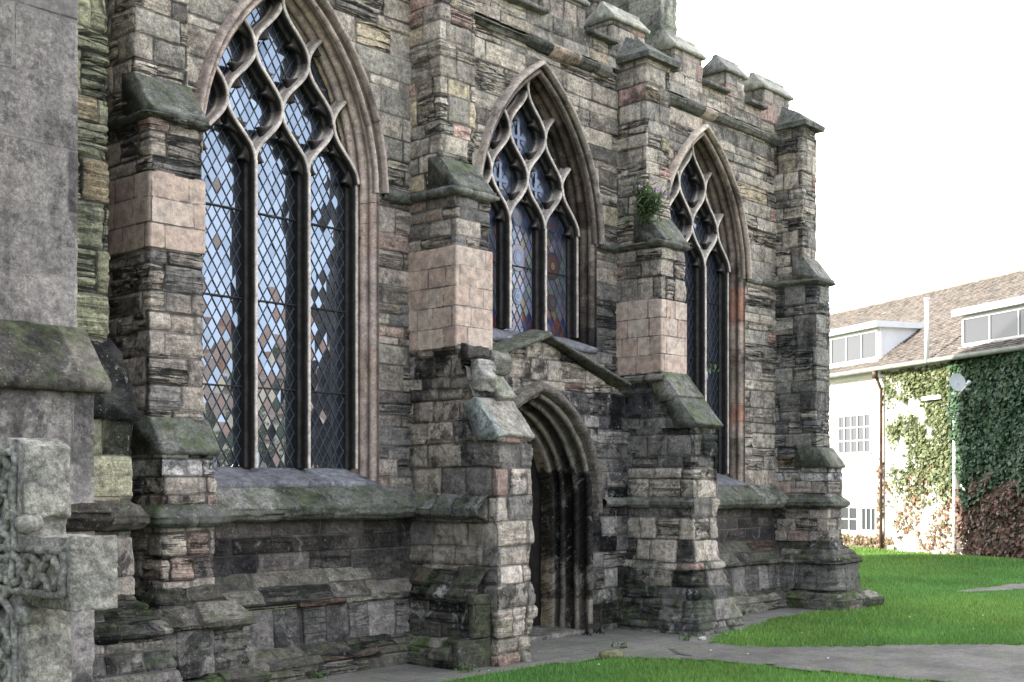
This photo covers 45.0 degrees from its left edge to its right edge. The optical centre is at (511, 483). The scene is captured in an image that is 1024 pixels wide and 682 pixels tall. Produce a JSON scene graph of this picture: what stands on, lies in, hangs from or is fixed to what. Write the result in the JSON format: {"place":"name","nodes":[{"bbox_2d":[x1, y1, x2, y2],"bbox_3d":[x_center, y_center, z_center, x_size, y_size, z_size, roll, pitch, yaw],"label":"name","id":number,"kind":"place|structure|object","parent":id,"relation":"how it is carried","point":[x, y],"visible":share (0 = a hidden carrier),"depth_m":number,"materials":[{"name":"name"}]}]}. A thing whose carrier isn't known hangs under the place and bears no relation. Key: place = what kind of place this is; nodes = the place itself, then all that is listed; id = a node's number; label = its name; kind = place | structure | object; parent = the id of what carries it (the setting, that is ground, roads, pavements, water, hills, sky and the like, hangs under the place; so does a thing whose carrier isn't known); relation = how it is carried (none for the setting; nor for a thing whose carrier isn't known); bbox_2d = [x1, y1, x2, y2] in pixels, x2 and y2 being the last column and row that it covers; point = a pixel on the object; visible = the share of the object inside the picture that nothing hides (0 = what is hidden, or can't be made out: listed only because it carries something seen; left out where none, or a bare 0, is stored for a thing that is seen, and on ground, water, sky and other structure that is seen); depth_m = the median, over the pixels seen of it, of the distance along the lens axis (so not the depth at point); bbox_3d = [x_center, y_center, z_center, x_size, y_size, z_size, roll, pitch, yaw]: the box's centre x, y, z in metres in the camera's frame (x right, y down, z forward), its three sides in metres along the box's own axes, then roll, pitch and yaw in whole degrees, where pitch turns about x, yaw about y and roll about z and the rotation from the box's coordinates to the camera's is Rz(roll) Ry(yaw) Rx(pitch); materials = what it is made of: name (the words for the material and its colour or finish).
{"place":"outdoors","nodes":[
{"label":"outdoors","id":0,"kind":"place"},
{"bbox_2d":[288,608,827,681],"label":"paving","id":1,"kind":"structure","parent":0,"point":[643,644],"depth_m":12.89,"materials":[{"name":"grey concrete"}]},
{"bbox_2d":[308,670,327,678],"bbox_3d":[-1.758,1.715,11.123,0.217,0.143,0.157,0,0,18],"label":"weed","id":2,"kind":"object","parent":1,"relation":"on","point":[319,674],"visible":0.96,"depth_m":11.10,"materials":[{"name":"green plant"}]},
{"bbox_2d":[454,663,479,671],"bbox_3d":[-0.401,1.732,11.517,0.237,0.130,0.146,0,0,30],"label":"weed","id":3,"kind":"object","parent":1,"relation":"on","point":[468,668],"visible":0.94,"depth_m":11.51,"materials":[{"name":"green plant"}]},
{"bbox_2d":[583,609,604,635],"bbox_3d":[0.953,1.610,14.381,0.130,0.292,0.343,0,0,42],"label":"boot scraper","id":4,"kind":"object","parent":1,"relation":"on","point":[593,625],"visible":1,"depth_m":14.37,"materials":[{"name":"metal"}]},
{"bbox_2d":[599,649,623,659],"bbox_3d":[1.002,1.729,12.461,0.223,0.122,0.330,0,0,17],"label":"stone","id":5,"kind":"object","parent":1,"relation":"on","point":[611,653],"visible":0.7,"depth_m":12.38,"materials":[{"name":"stone"}]},
{"bbox_2d":[611,642,628,648],"bbox_3d":[1.152,1.724,13.174,0.192,0.101,0.165,0,0,-4],"label":"weed","id":6,"kind":"object","parent":1,"relation":"on","point":[624,646],"visible":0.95,"depth_m":13.16,"materials":[{"name":"green plant"}]},
{"bbox_2d":[678,635,691,640],"bbox_3d":[1.923,1.729,13.787,0.123,0.114,0.184,0,0,42],"label":"weed","id":7,"kind":"object","parent":1,"relation":"on","point":[687,636],"visible":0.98,"depth_m":13.80,"materials":[{"name":"green plant"}]},
{"bbox_2d":[251,545,1023,681],"bbox_3d":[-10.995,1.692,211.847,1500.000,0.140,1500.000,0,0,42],"label":"ground","id":8,"kind":"structure","parent":0,"point":[812,634],"depth_m":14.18,"materials":[{"name":"green plant"}]},
{"bbox_2d":[0,437,117,681],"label":"stone cross","id":9,"kind":"object","parent":8,"relation":"on","point":[52,571],"visible":1,"depth_m":4.07,"materials":[{"name":"stone"}]},
{"bbox_2d":[0,0,884,681],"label":"church","id":10,"kind":"structure","parent":8,"relation":"on","point":[348,336],"depth_m":12.28,"materials":[{"name":"stone"}]},
{"bbox_2d":[195,0,388,488],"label":"window","id":11,"kind":"structure","parent":10,"relation":"in","point":[294,168],"depth_m":11.85,"materials":[{"name":"glass"}]},
{"bbox_2d":[475,60,604,353],"bbox_3d":[0.199,-3.207,14.225,0.498,3.280,2.270,0,0,42],"label":"window","id":12,"kind":"structure","parent":10,"relation":"in","point":[547,228],"depth_m":14.50,"materials":[{"name":"glass"}]},
{"bbox_2d":[513,381,602,641],"bbox_3d":[0.075,0.324,14.024,0.842,2.963,2.183,0,0,42],"label":"doorway","id":13,"kind":"structure","parent":10,"relation":"in","point":[566,477],"depth_m":14.59,"materials":[{"name":"stone"}]},
{"bbox_2d":[624,172,668,229],"bbox_3d":[1.634,-3.379,14.729,0.568,0.666,0.535,0,0,-28],"label":"flowering plant","id":14,"kind":"object","parent":10,"relation":"on","point":[647,205],"visible":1,"depth_m":14.67,"materials":[{"name":"green plant"}]},
{"bbox_2d":[669,124,751,485],"bbox_3d":[2.462,-2.397,16.735,0.498,4.899,2.273,0,0,42],"label":"window","id":15,"kind":"structure","parent":10,"relation":"in","point":[706,204],"depth_m":17.30,"materials":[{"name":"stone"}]},
{"bbox_2d":[828,267,1023,557],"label":"house","id":16,"kind":"structure","parent":8,"relation":"on","point":[945,324],"depth_m":33.01,"materials":[{"name":"paint"}]},
{"bbox_2d":[841,506,858,531],"bbox_3d":[9.380,0.970,34.328,0.060,0.720,0.850,0,0,-19],"label":"window","id":17,"kind":"structure","parent":16,"relation":"in","point":[850,515],"depth_m":34.27,"materials":[{"name":"white paint"}]},
{"bbox_2d":[838,413,871,454],"bbox_3d":[9.460,-1.380,34.091,0.060,1.100,1.550,0,0,-19],"label":"window","id":18,"kind":"structure","parent":16,"relation":"in","point":[854,430],"depth_m":34.05,"materials":[{"name":"white paint"}]},
{"bbox_2d":[861,506,877,531],"bbox_3d":[9.675,0.950,33.451,0.060,0.680,0.700,0,0,-19],"label":"window","id":19,"kind":"structure","parent":16,"relation":"in","point":[868,514],"depth_m":33.43,"materials":[{"name":"white paint"}]},
{"bbox_2d":[842,462,1023,558],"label":"creeper","id":20,"kind":"object","parent":16,"relation":"attached to","point":[984,513],"visible":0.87,"depth_m":29.21,"materials":[{"name":"brown plant"}]},
{"bbox_2d":[880,350,1023,509],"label":"ivy","id":21,"kind":"object","parent":16,"relation":"attached to","point":[984,403],"visible":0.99,"depth_m":29.48,"materials":[{"name":"green plant"}]},
{"bbox_2d":[670,643,1023,681],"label":"path","id":22,"kind":"structure","parent":0,"point":[977,663],"depth_m":12.31,"materials":[{"name":"grey concrete"}]},
{"bbox_2d":[676,0,1023,311],"label":"sky","id":23,"kind":"structure","parent":0,"point":[919,104],"materials":[{"name":"white"}]},
{"bbox_2d":[952,583,1023,591],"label":"path","id":24,"kind":"structure","parent":0,"point":[1011,586],"depth_m":20.60,"materials":[{"name":"grey concrete"}]}
]}

